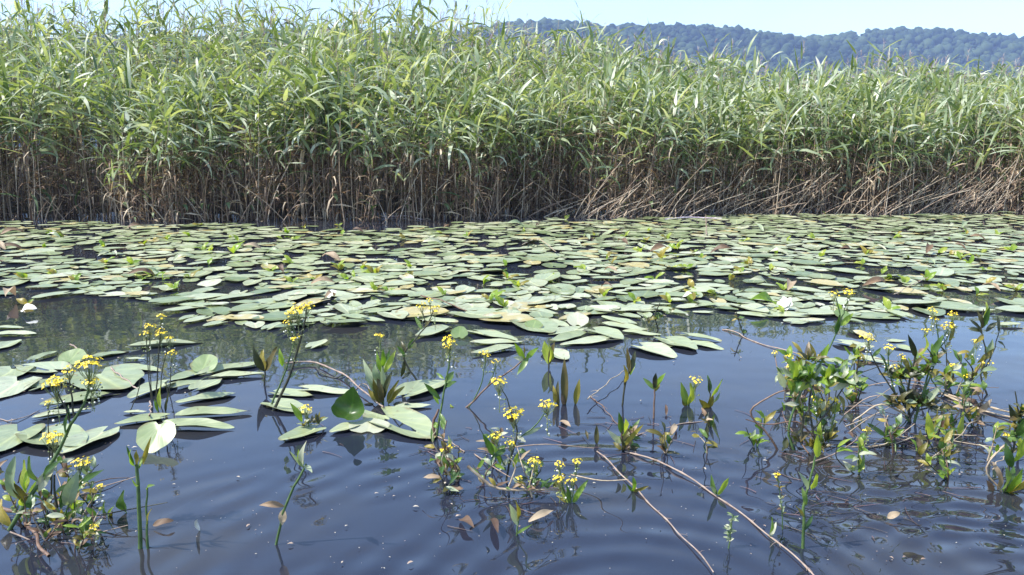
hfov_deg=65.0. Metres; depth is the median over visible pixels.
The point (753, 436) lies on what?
water plant
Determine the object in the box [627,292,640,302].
shoot
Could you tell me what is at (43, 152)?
reed
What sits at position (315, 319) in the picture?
lily pad
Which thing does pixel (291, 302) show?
lily pad
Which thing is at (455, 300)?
lily pad
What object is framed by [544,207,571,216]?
dead reed stalk
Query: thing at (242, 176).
reed
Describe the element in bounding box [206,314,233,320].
lily pad
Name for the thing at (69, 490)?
yellow cress
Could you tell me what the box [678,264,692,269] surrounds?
shoot
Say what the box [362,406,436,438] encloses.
lily pad
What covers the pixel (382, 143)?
reed
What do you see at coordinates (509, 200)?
dead reed stalk
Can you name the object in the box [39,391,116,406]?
lily pad
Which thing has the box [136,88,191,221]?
reed
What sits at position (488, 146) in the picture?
reed
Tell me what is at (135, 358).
lily pad
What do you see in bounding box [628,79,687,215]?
reed
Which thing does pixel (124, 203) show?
reed
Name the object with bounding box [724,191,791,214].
dead reed stalk
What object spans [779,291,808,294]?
lily pad
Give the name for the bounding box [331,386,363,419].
curled leaf
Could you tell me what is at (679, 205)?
dead reed stalk
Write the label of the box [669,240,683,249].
shoot
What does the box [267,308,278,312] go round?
lily pad
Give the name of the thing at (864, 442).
twig
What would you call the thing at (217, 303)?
lily pad
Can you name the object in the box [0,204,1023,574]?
water
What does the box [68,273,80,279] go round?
shoot
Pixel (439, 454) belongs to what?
water plant
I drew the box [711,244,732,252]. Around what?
dead leaf
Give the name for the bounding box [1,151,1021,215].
bank
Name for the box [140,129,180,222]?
reed
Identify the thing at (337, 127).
reed
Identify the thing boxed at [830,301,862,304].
lily pad
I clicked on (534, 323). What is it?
lily pad
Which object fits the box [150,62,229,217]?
reed
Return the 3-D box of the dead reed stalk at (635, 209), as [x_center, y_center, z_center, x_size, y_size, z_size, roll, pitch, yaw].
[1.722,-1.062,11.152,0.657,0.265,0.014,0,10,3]
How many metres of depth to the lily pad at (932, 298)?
5.26 m
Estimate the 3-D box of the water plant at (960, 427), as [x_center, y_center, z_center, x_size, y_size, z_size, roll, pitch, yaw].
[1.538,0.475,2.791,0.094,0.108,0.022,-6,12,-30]
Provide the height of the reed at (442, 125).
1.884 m
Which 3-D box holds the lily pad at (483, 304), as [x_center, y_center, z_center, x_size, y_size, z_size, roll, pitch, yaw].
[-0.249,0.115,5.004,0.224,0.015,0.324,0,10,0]
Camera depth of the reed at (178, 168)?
11.00 m
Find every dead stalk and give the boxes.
[664,217,715,219]
[685,207,745,211]
[938,391,1023,415]
[941,393,1009,417]
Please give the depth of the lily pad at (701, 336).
4.22 m
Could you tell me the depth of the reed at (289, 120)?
10.97 m
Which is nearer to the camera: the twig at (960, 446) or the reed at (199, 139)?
the twig at (960, 446)
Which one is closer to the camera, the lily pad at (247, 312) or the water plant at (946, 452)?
the water plant at (946, 452)
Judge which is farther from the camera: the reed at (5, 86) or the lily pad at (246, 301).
the reed at (5, 86)
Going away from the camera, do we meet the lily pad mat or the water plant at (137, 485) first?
the water plant at (137, 485)
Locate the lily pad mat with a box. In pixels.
[0,211,1023,293]
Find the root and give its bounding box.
[3,507,50,557]
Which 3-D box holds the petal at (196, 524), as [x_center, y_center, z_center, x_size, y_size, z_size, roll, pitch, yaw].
[-0.822,0.619,2.093,0.010,0.050,0.039,-3,10,-15]
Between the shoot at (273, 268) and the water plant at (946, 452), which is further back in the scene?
the shoot at (273, 268)
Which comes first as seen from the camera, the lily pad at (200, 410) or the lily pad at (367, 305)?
the lily pad at (200, 410)
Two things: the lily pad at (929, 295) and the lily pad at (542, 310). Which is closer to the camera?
the lily pad at (542, 310)
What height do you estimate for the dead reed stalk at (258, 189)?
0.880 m
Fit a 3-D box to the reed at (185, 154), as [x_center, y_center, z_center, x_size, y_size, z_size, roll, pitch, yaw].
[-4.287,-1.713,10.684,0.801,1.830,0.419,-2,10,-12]
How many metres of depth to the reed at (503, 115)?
11.11 m
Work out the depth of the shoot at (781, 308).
4.85 m
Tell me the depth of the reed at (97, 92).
11.08 m
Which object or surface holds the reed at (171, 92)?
on the bank
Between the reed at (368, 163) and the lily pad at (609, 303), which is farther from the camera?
the reed at (368, 163)
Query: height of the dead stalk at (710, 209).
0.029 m
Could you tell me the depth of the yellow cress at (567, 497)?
2.27 m
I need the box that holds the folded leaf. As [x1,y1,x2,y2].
[750,292,776,303]
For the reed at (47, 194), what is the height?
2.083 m
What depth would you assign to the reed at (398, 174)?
10.37 m
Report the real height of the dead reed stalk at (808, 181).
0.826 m
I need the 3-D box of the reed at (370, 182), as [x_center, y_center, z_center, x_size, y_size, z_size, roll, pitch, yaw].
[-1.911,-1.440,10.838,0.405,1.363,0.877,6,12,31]
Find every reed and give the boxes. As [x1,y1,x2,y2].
[0,20,74,219]
[0,49,43,219]
[0,58,38,216]
[0,75,47,217]
[0,80,71,218]
[0,81,69,219]
[0,81,84,216]
[0,82,21,217]
[0,84,44,198]
[0,85,45,217]
[0,87,36,208]
[0,90,54,206]
[0,91,62,219]
[0,94,72,219]
[0,108,18,217]
[0,109,59,219]
[0,128,14,184]
[1,47,69,218]
[1,78,75,216]
[2,85,61,215]
[6,68,62,215]
[28,66,120,215]
[29,79,70,213]
[32,66,98,216]
[33,72,93,217]
[36,70,123,218]
[40,108,101,217]
[43,85,94,215]
[45,83,95,217]
[51,46,104,217]
[60,76,120,212]
[67,94,138,219]
[76,40,124,216]
[79,129,151,221]
[80,108,111,217]
[83,111,136,219]
[87,121,141,222]
[92,112,135,216]
[92,126,131,217]
[94,102,153,220]
[94,114,126,207]
[95,108,142,221]
[98,93,136,216]
[99,89,134,217]
[100,105,149,192]
[103,111,150,221]
[104,99,162,217]
[104,158,141,221]
[110,93,170,207]
[110,123,150,221]
[113,71,178,201]
[114,129,138,212]
[115,140,146,216]
[117,78,174,216]
[118,97,189,221]
[120,103,162,220]
[122,132,150,213]
[123,90,173,218]
[124,131,149,217]
[125,119,166,215]
[126,85,189,222]
[126,152,150,216]
[129,105,162,220]
[130,86,185,216]
[131,115,171,219]
[132,96,171,214]
[132,98,164,214]
[133,79,194,192]
[135,116,181,219]
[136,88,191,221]
[136,107,183,200]
[139,67,217,217]
[139,147,188,219]
[140,88,198,219]
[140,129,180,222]
[141,91,196,216]
[143,75,207,217]
[146,97,202,211]
[146,113,189,221]
[148,67,178,215]
[149,80,194,217]
[149,88,195,220]
[149,136,202,221]
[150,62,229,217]
[152,120,194,217]
[153,96,205,212]
[153,135,213,219]
[154,84,196,216]
[155,87,229,214]
[155,99,216,221]
[157,87,218,218]
[157,118,204,217]
[158,77,229,219]
[158,98,219,203]
[158,124,208,218]
[161,72,233,217]
[164,127,217,217]
[169,89,224,218]
[169,105,216,220]
[169,113,209,215]
[170,78,254,218]
[173,123,237,221]
[174,112,218,218]
[174,132,205,217]
[175,75,231,209]
[177,81,223,208]
[178,122,199,217]
[179,58,215,208]
[179,100,226,211]
[181,133,213,216]
[182,79,253,216]
[188,104,236,218]
[189,67,248,212]
[192,120,251,219]
[200,105,236,215]
[200,133,249,220]
[201,78,274,216]
[205,117,240,219]
[206,117,243,219]
[209,95,256,220]
[215,89,279,218]
[215,117,265,218]
[218,76,281,220]
[220,56,259,218]
[220,77,264,215]
[220,94,271,216]
[223,112,264,217]
[223,114,268,217]
[224,81,288,220]
[227,69,292,216]
[234,79,303,216]
[234,111,282,219]
[235,112,282,218]
[237,129,268,217]
[241,96,314,218]
[242,123,305,219]
[243,44,313,219]
[243,93,307,219]
[243,100,296,219]
[246,78,301,218]
[248,112,284,221]
[249,95,292,218]
[249,112,285,219]
[250,73,327,184]
[253,76,309,212]
[253,97,289,215]
[256,83,313,217]
[257,63,319,216]
[259,69,292,218]
[260,66,319,216]
[260,81,297,218]
[260,132,298,221]
[261,87,344,218]
[261,88,320,221]
[263,42,363,216]
[265,108,329,221]
[266,67,300,218]
[266,115,333,219]
[268,90,309,216]
[271,58,352,217]
[272,64,329,218]
[272,72,346,217]
[276,78,314,219]
[277,83,304,215]
[277,83,324,214]
[278,66,336,217]
[278,159,305,216]
[279,84,309,214]
[280,63,328,218]
[280,70,366,218]
[282,58,331,220]
[282,74,314,216]
[282,91,329,218]
[283,73,332,217]
[284,81,370,216]
[286,81,370,217]
[287,75,339,215]
[287,86,352,220]
[289,99,334,219]
[290,74,326,220]
[292,65,375,220]
[292,92,345,202]
[292,96,373,220]
[292,108,337,218]
[294,99,359,216]
[295,68,328,208]
[298,71,372,212]
[301,37,374,207]
[304,56,398,220]
[305,98,369,217]
[306,69,370,221]
[310,66,356,215]
[314,70,396,215]
[315,62,369,215]
[316,99,346,219]
[319,61,357,216]
[319,76,372,218]
[319,88,366,213]
[327,80,388,216]
[327,87,378,207]
[329,110,382,218]
[329,118,362,219]
[330,79,361,216]
[331,93,406,218]
[336,111,356,204]
[337,114,397,221]
[339,72,376,218]
[340,123,379,219]
[343,104,405,219]
[344,111,389,218]
[347,97,380,219]
[352,98,386,221]
[354,142,393,220]
[355,81,438,218]
[357,80,418,219]
[358,93,436,215]
[360,91,404,217]
[360,112,419,221]
[368,129,388,218]
[370,75,403,218]
[370,97,431,217]
[376,92,428,217]
[377,78,447,220]
[378,105,437,220]
[380,94,452,218]
[382,119,433,219]
[386,105,422,218]
[387,77,431,214]
[389,134,410,215]
[392,80,455,218]
[394,130,432,218]
[395,116,438,220]
[396,121,444,221]
[400,77,440,215]
[401,110,439,207]
[401,123,422,219]
[402,90,442,215]
[406,77,448,213]
[413,106,464,217]
[419,56,483,216]
[420,106,476,219]
[424,88,483,219]
[424,131,488,215]
[425,109,476,219]
[426,99,482,215]
[429,103,461,218]
[435,86,495,216]
[436,120,473,217]
[437,95,482,208]
[438,113,502,219]
[438,132,469,218]
[441,115,480,215]
[441,115,488,215]
[442,74,513,215]
[445,85,509,216]
[447,102,484,216]
[453,123,484,214]
[453,127,490,207]
[455,99,492,214]
[456,94,528,217]
[456,142,495,215]
[457,131,488,220]
[458,115,481,219]
[460,112,491,216]
[460,141,483,209]
[462,96,508,212]
[465,102,531,218]
[469,129,494,212]
[472,99,515,216]
[475,94,547,215]
[476,109,526,218]
[478,83,517,214]
[479,112,511,214]
[481,119,520,216]
[483,83,537,217]
[483,113,511,217]
[485,101,557,216]
[486,96,515,216]
[487,117,544,217]
[488,106,517,216]
[489,129,521,216]
[502,118,545,216]
[513,120,544,216]
[515,116,539,215]
[517,95,549,215]
[573,114,600,208]
[577,121,614,215]
[578,145,624,214]
[594,159,621,215]
[603,104,639,213]
[616,110,678,214]
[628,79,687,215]
[636,107,682,216]
[637,135,674,215]
[678,132,714,215]
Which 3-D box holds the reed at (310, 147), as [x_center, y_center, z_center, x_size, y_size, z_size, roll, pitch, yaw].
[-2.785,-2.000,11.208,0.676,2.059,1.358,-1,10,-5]
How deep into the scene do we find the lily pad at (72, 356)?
3.75 m
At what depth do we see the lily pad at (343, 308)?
4.94 m
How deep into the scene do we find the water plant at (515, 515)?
2.06 m
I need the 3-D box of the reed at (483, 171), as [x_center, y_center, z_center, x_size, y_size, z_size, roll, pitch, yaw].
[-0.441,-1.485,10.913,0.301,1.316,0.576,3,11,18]
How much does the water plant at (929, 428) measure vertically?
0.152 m
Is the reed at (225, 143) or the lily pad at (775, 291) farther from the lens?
the reed at (225, 143)
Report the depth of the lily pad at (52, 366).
3.67 m
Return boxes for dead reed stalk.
[32,194,56,221]
[96,176,122,218]
[105,175,159,221]
[131,189,140,220]
[144,199,166,223]
[160,172,211,220]
[172,184,203,220]
[204,154,212,221]
[221,154,245,220]
[221,166,224,221]
[237,182,284,220]
[239,196,255,221]
[247,157,264,221]
[258,181,296,219]
[265,155,279,215]
[282,167,333,221]
[305,168,337,218]
[365,180,383,220]
[416,173,454,218]
[462,166,490,219]
[477,180,506,218]
[492,182,532,218]
[528,200,562,216]
[530,179,569,216]
[531,193,588,215]
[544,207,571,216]
[558,186,598,214]
[581,180,607,216]
[582,161,621,217]
[584,197,626,216]
[600,201,638,216]
[602,174,651,217]
[610,169,643,217]
[616,202,658,217]
[623,185,670,216]
[630,190,682,216]
[656,193,716,216]
[659,182,720,213]
[660,179,692,215]
[663,158,709,216]
[682,186,731,214]
[688,194,740,216]
[714,190,755,213]
[716,178,747,210]
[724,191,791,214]
[746,180,810,213]
[757,203,803,213]
[761,184,818,213]
[774,175,797,213]
[777,191,816,212]
[786,172,841,213]
[789,159,827,211]
[790,167,830,213]
[798,174,838,212]
[835,170,880,213]
[851,178,876,213]
[856,173,913,213]
[877,188,928,213]
[881,190,929,213]
[884,193,933,214]
[889,190,968,213]
[902,163,945,212]
[902,176,937,213]
[914,184,978,213]
[922,168,957,211]
[929,167,978,212]
[942,166,988,211]
[943,190,985,212]
[945,195,982,212]
[960,160,1005,210]
[963,155,1004,211]
[963,178,1022,208]
[976,164,1021,212]
[991,167,1023,211]
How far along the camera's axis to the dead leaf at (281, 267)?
6.23 m
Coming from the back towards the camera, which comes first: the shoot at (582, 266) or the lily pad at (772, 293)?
the shoot at (582, 266)
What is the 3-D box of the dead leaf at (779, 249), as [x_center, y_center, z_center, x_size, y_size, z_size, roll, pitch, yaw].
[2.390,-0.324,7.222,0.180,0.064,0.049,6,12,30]
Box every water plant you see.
[0,459,7,474]
[0,478,24,527]
[16,493,36,529]
[22,494,64,540]
[33,490,53,513]
[37,468,69,503]
[47,512,101,551]
[52,501,69,533]
[53,453,98,481]
[66,480,105,523]
[78,482,100,503]
[78,502,105,541]
[102,490,126,515]
[126,438,153,548]
[130,379,169,411]
[253,346,276,384]
[260,442,311,544]
[363,333,407,404]
[423,463,462,491]
[424,413,446,455]
[429,436,461,474]
[436,439,463,481]
[441,441,460,477]
[473,456,504,483]
[477,427,507,454]
[509,502,531,535]
[515,448,543,481]
[542,341,554,367]
[553,357,579,404]
[585,425,598,442]
[607,412,642,449]
[615,432,639,449]
[617,419,641,439]
[622,348,635,405]
[626,477,647,491]
[643,303,674,329]
[643,373,665,417]
[645,421,678,453]
[692,425,717,452]
[699,375,722,407]
[700,407,714,426]
[709,475,728,494]
[724,512,738,547]
[732,312,756,334]
[735,410,776,446]
[769,517,775,535]
[772,351,792,395]
[773,472,786,529]
[776,345,808,376]
[786,380,817,420]
[787,381,814,416]
[792,342,816,364]
[795,435,820,548]
[807,396,840,437]
[813,368,839,404]
[834,342,866,383]
[835,426,876,473]
[844,376,868,402]
[849,343,871,376]
[867,421,896,446]
[876,405,903,453]
[890,364,915,407]
[908,348,930,381]
[909,429,960,479]
[914,412,940,448]
[926,414,959,464]
[929,363,960,392]
[932,410,949,438]
[936,436,949,455]
[941,339,960,377]
[949,412,963,435]
[952,339,993,379]
[952,365,996,405]
[953,380,991,425]
[979,421,1010,460]
[985,391,1023,492]
[1002,425,1023,451]
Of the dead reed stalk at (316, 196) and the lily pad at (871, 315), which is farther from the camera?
the dead reed stalk at (316, 196)
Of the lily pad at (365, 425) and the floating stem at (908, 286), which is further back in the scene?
the floating stem at (908, 286)
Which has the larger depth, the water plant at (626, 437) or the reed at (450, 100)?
the reed at (450, 100)
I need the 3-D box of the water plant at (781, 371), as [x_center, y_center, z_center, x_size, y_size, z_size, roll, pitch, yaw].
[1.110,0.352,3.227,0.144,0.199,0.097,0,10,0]
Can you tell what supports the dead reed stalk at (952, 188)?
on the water
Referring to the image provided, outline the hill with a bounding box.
[19,37,1023,145]
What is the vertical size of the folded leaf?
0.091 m
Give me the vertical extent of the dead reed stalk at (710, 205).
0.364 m
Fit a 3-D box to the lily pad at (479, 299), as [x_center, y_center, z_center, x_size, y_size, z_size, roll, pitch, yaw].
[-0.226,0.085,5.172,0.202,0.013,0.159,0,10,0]
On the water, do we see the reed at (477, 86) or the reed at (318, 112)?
the reed at (477, 86)
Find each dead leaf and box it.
[0,241,5,248]
[0,242,21,247]
[1,227,23,233]
[3,286,15,296]
[126,222,140,228]
[128,268,153,273]
[153,518,173,525]
[173,252,193,260]
[242,242,260,248]
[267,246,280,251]
[277,264,283,271]
[311,276,335,283]
[322,251,340,260]
[324,290,335,298]
[421,237,442,244]
[459,515,473,527]
[491,518,498,532]
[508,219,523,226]
[528,509,552,521]
[560,420,570,426]
[650,243,666,250]
[670,423,677,435]
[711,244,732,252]
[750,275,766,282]
[771,248,787,254]
[787,278,795,289]
[862,276,885,285]
[887,511,899,518]
[926,242,932,252]
[983,283,999,290]
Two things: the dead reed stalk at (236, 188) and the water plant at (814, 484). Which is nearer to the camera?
the water plant at (814, 484)
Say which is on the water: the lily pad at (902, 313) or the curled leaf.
the lily pad at (902, 313)
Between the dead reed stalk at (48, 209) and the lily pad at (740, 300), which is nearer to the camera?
the lily pad at (740, 300)
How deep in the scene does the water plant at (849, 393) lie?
3.15 m
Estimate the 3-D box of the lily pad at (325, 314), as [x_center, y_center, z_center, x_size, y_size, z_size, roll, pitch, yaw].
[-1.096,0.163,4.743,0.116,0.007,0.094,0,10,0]
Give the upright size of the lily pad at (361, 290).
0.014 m
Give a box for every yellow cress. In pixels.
[0,355,103,529]
[40,400,65,502]
[42,456,102,526]
[139,313,175,398]
[165,350,177,390]
[271,300,314,410]
[290,403,327,426]
[397,297,439,379]
[424,335,456,437]
[450,343,538,407]
[467,455,564,497]
[482,376,557,479]
[553,458,587,502]
[681,376,701,405]
[746,288,867,451]
[852,306,958,421]
[968,302,1004,394]
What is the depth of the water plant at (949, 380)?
3.25 m
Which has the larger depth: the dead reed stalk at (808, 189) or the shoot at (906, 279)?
the dead reed stalk at (808, 189)
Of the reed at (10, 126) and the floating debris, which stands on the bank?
the reed at (10, 126)
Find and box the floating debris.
[4,357,1021,567]
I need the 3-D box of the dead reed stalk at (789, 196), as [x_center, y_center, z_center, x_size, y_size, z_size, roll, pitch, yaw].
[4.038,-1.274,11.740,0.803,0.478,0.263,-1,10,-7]
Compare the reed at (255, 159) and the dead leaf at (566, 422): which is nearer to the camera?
the dead leaf at (566, 422)
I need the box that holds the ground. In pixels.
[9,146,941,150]
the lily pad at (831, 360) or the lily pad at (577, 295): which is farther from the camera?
the lily pad at (577, 295)
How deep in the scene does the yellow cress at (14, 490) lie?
2.07 m
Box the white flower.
[777,296,792,309]
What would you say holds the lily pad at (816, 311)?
on the water
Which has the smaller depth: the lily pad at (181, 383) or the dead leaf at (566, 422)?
the dead leaf at (566, 422)
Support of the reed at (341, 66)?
on the bank
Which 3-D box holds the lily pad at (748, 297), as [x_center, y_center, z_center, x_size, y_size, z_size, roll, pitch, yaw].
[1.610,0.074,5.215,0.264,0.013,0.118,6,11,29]
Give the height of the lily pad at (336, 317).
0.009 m
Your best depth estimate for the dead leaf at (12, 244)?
7.67 m
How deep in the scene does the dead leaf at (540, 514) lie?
2.16 m
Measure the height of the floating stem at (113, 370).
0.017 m
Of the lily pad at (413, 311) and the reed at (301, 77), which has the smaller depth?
the lily pad at (413, 311)
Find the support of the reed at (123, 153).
on the bank
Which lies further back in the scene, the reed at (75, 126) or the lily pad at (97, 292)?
the reed at (75, 126)
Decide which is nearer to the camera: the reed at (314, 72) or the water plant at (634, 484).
the water plant at (634, 484)
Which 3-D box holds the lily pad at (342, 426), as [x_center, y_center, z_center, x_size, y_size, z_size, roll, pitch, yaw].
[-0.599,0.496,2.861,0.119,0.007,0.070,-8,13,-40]
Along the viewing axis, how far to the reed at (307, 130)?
10.60 m
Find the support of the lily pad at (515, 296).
on the water
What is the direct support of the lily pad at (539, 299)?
on the water
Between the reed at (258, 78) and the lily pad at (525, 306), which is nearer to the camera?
the lily pad at (525, 306)
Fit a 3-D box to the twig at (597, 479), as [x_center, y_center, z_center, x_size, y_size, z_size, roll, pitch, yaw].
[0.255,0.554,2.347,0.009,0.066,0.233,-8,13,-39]
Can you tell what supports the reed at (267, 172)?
on the bank
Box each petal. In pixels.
[21,304,36,311]
[194,519,199,530]
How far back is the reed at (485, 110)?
11.06 m
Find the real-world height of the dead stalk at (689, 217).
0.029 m
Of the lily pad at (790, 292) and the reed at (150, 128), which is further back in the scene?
the reed at (150, 128)
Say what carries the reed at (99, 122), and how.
on the bank
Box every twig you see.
[9,525,127,539]
[31,476,135,515]
[52,477,129,498]
[65,502,167,522]
[474,453,524,485]
[505,444,593,448]
[571,474,628,480]
[809,422,879,463]
[829,438,904,442]
[844,395,899,414]
[846,424,913,447]
[850,407,888,430]
[853,381,947,390]
[862,409,877,458]
[871,435,910,445]
[904,379,998,387]
[924,408,1008,417]
[926,445,995,456]
[935,395,989,434]
[937,434,976,435]
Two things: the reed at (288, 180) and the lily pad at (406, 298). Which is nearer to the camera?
the lily pad at (406, 298)
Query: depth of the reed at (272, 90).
11.03 m
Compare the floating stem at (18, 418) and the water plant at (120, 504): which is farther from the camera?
the floating stem at (18, 418)
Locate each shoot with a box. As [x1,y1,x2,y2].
[13,272,27,277]
[16,298,33,303]
[46,268,56,273]
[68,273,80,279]
[98,257,113,262]
[123,256,139,263]
[134,274,150,279]
[143,269,165,276]
[164,280,179,288]
[184,269,200,277]
[194,242,208,249]
[227,241,244,253]
[263,266,278,271]
[282,255,294,263]
[283,276,297,282]
[332,263,344,269]
[339,273,347,279]
[362,265,373,272]
[370,281,382,289]
[373,264,382,272]
[382,286,394,290]
[404,259,411,267]
[437,286,445,295]
[482,290,497,300]
[483,275,489,284]
[493,296,508,306]
[495,290,505,296]
[502,269,518,279]
[508,280,529,286]
[573,264,585,268]
[599,288,611,295]
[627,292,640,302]
[632,245,644,251]
[644,272,664,278]
[653,246,669,257]
[659,292,672,302]
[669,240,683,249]
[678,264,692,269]
[686,290,695,302]
[687,278,693,287]
[707,289,717,295]
[733,266,743,271]
[774,304,784,311]
[776,282,792,289]
[818,249,825,256]
[853,258,864,264]
[860,245,872,253]
[881,266,887,273]
[883,297,900,309]
[897,274,909,283]
[921,269,936,280]
[929,284,946,290]
[938,247,947,252]
[949,250,963,255]
[956,251,970,259]
[963,255,973,263]
[974,285,988,295]
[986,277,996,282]
[1000,244,1016,250]
[1004,283,1022,290]
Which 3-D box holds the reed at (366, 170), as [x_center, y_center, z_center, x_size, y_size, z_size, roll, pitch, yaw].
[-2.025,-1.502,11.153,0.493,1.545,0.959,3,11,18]
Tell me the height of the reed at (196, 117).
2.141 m
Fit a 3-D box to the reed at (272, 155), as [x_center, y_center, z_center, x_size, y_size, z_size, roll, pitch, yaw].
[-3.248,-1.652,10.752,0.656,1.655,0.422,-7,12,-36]
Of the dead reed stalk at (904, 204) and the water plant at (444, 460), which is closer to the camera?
the water plant at (444, 460)
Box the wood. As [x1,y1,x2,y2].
[0,17,1023,145]
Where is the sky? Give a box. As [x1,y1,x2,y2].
[0,0,1023,37]
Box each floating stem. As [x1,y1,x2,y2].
[0,410,39,421]
[110,366,137,388]
[148,401,152,416]
[286,361,383,407]
[315,366,345,377]
[420,295,466,310]
[587,370,623,399]
[589,395,617,423]
[596,451,713,572]
[625,451,813,574]
[637,420,702,435]
[722,329,796,353]
[868,435,1003,448]
[893,277,927,294]
[920,418,978,465]
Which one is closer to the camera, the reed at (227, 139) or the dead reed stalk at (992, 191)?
the reed at (227, 139)
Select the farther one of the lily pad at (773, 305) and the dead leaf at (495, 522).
the lily pad at (773, 305)
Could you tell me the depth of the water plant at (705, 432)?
2.57 m
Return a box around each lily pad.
[0,325,23,327]
[0,330,35,334]
[0,339,20,347]
[0,366,33,376]
[0,375,41,397]
[0,423,45,450]
[15,361,71,372]
[15,424,87,446]
[23,374,77,390]
[27,351,55,359]
[31,291,70,297]
[31,408,90,418]
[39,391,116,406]
[58,348,86,363]
[61,426,119,452]
[63,364,143,389]
[70,290,94,293]
[85,291,104,293]
[92,351,124,356]
[98,291,127,295]
[114,413,168,423]
[121,295,141,296]
[124,410,145,412]
[125,291,148,294]
[126,339,197,346]
[126,363,160,370]
[127,357,143,358]
[127,379,172,397]
[135,297,150,299]
[136,420,175,452]
[148,296,194,303]
[163,306,205,310]
[163,418,233,428]
[169,370,206,380]
[170,380,201,387]
[175,292,202,296]
[175,406,245,415]
[176,392,233,402]
[177,300,204,303]
[178,302,211,306]
[179,314,198,319]
[183,293,228,299]
[183,315,210,321]
[188,378,221,389]
[190,354,217,371]
[196,306,232,315]
[197,362,254,374]
[203,320,227,325]
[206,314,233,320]
[209,293,257,299]
[210,371,263,377]
[211,302,228,304]
[226,314,263,318]
[229,290,247,294]
[229,303,269,310]
[231,300,257,302]
[235,320,248,324]
[239,311,262,313]
[245,321,264,327]
[252,311,297,320]
[253,298,291,305]
[260,398,311,413]
[261,303,293,308]
[261,322,281,329]
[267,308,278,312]
[270,388,311,395]
[272,291,306,300]
[274,322,315,326]
[278,424,325,439]
[279,301,294,304]
[285,289,324,293]
[291,298,328,307]
[293,313,314,316]
[297,385,357,393]
[298,310,321,313]
[299,317,331,322]
[305,339,327,347]
[308,290,356,296]
[311,308,332,312]
[318,313,336,315]
[321,319,366,321]
[324,315,346,319]
[329,422,358,431]
[334,294,370,299]
[334,303,359,313]
[336,298,347,302]
[341,314,367,318]
[342,301,361,307]
[348,288,380,291]
[348,310,363,313]
[349,418,389,432]
[356,302,383,308]
[361,307,392,312]
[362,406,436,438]
[364,316,384,320]
[365,299,380,303]
[375,302,407,305]
[377,310,407,318]
[384,290,415,293]
[394,379,444,396]
[395,306,448,316]
[396,403,430,407]
[399,297,412,300]
[402,300,452,306]
[404,316,457,321]
[408,290,446,297]
[415,324,454,335]
[427,296,462,301]
[440,301,464,305]
[441,290,465,294]
[448,307,501,317]
[451,326,467,337]
[453,299,473,301]
[455,295,484,298]
[455,301,489,308]
[464,298,489,301]
[467,329,517,340]
[470,338,521,343]
[471,344,514,352]
[481,312,535,321]
[485,295,510,300]
[493,300,519,308]
[496,309,520,312]
[505,293,531,299]
[508,302,551,311]
[509,317,558,332]
[515,295,554,303]
[516,290,533,294]
[525,320,542,327]
[527,308,556,313]
[529,311,552,317]
[541,348,569,359]
[543,293,560,295]
[543,295,571,300]
[545,304,557,309]
[547,318,568,325]
[549,288,574,294]
[549,326,587,334]
[550,330,588,340]
[557,292,590,298]
[557,303,575,308]
[558,312,590,320]
[560,335,615,344]
[567,311,588,325]
[577,305,592,310]
[579,309,614,313]
[584,326,623,338]
[585,289,599,292]
[590,305,620,310]
[591,296,615,300]
[592,293,605,297]
[597,300,625,306]
[598,321,647,329]
[601,315,636,323]
[608,291,627,293]
[610,307,640,310]
[616,294,636,301]
[618,313,640,317]
[623,329,660,334]
[626,301,644,305]
[626,304,659,310]
[630,342,676,357]
[631,290,658,297]
[637,311,651,316]
[653,306,687,313]
[654,336,697,348]
[656,288,680,292]
[659,292,685,295]
[664,298,686,300]
[676,303,697,307]
[680,332,721,340]
[683,286,719,291]
[692,340,723,349]
[693,300,711,302]
[693,311,712,312]
[697,303,716,305]
[709,298,726,305]
[712,302,738,306]
[715,306,738,309]
[716,295,736,298]
[724,298,754,302]
[729,302,768,311]
[735,292,758,295]
[735,311,766,315]
[742,296,779,300]
[744,288,769,291]
[763,310,813,316]
[766,304,793,306]
[767,292,780,295]
[769,290,781,292]
[777,294,792,296]
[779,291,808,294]
[783,318,809,323]
[787,306,815,311]
[791,297,810,301]
[792,302,814,307]
[794,293,822,299]
[795,308,834,313]
[799,318,824,320]
[814,292,833,296]
[814,295,865,303]
[820,305,848,309]
[824,358,850,364]
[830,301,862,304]
[834,308,849,317]
[834,339,873,346]
[846,306,861,309]
[846,310,873,312]
[850,297,868,300]
[851,330,874,339]
[852,312,899,318]
[853,354,889,362]
[858,304,883,309]
[870,302,882,305]
[871,308,888,311]
[877,304,899,310]
[886,309,912,316]
[886,339,906,341]
[888,287,927,293]
[892,299,939,303]
[894,344,909,349]
[898,305,908,309]
[912,307,945,315]
[921,294,935,298]
[922,301,979,309]
[923,296,946,300]
[947,298,971,303]
[967,307,994,310]
[995,298,1023,304]
[995,305,1023,311]
[1000,322,1020,324]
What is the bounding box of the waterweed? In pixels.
[12,408,1023,544]
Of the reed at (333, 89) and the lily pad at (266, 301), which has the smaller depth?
the lily pad at (266, 301)
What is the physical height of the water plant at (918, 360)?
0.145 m
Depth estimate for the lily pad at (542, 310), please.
4.87 m
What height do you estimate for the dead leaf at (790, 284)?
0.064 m
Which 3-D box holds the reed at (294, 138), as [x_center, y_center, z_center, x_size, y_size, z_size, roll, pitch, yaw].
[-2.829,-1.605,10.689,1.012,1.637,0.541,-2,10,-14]
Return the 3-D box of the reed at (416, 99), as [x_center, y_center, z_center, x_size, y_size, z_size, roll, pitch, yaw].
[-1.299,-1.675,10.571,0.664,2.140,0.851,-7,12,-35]
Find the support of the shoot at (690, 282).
on the water
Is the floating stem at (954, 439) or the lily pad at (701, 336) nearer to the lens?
the floating stem at (954, 439)

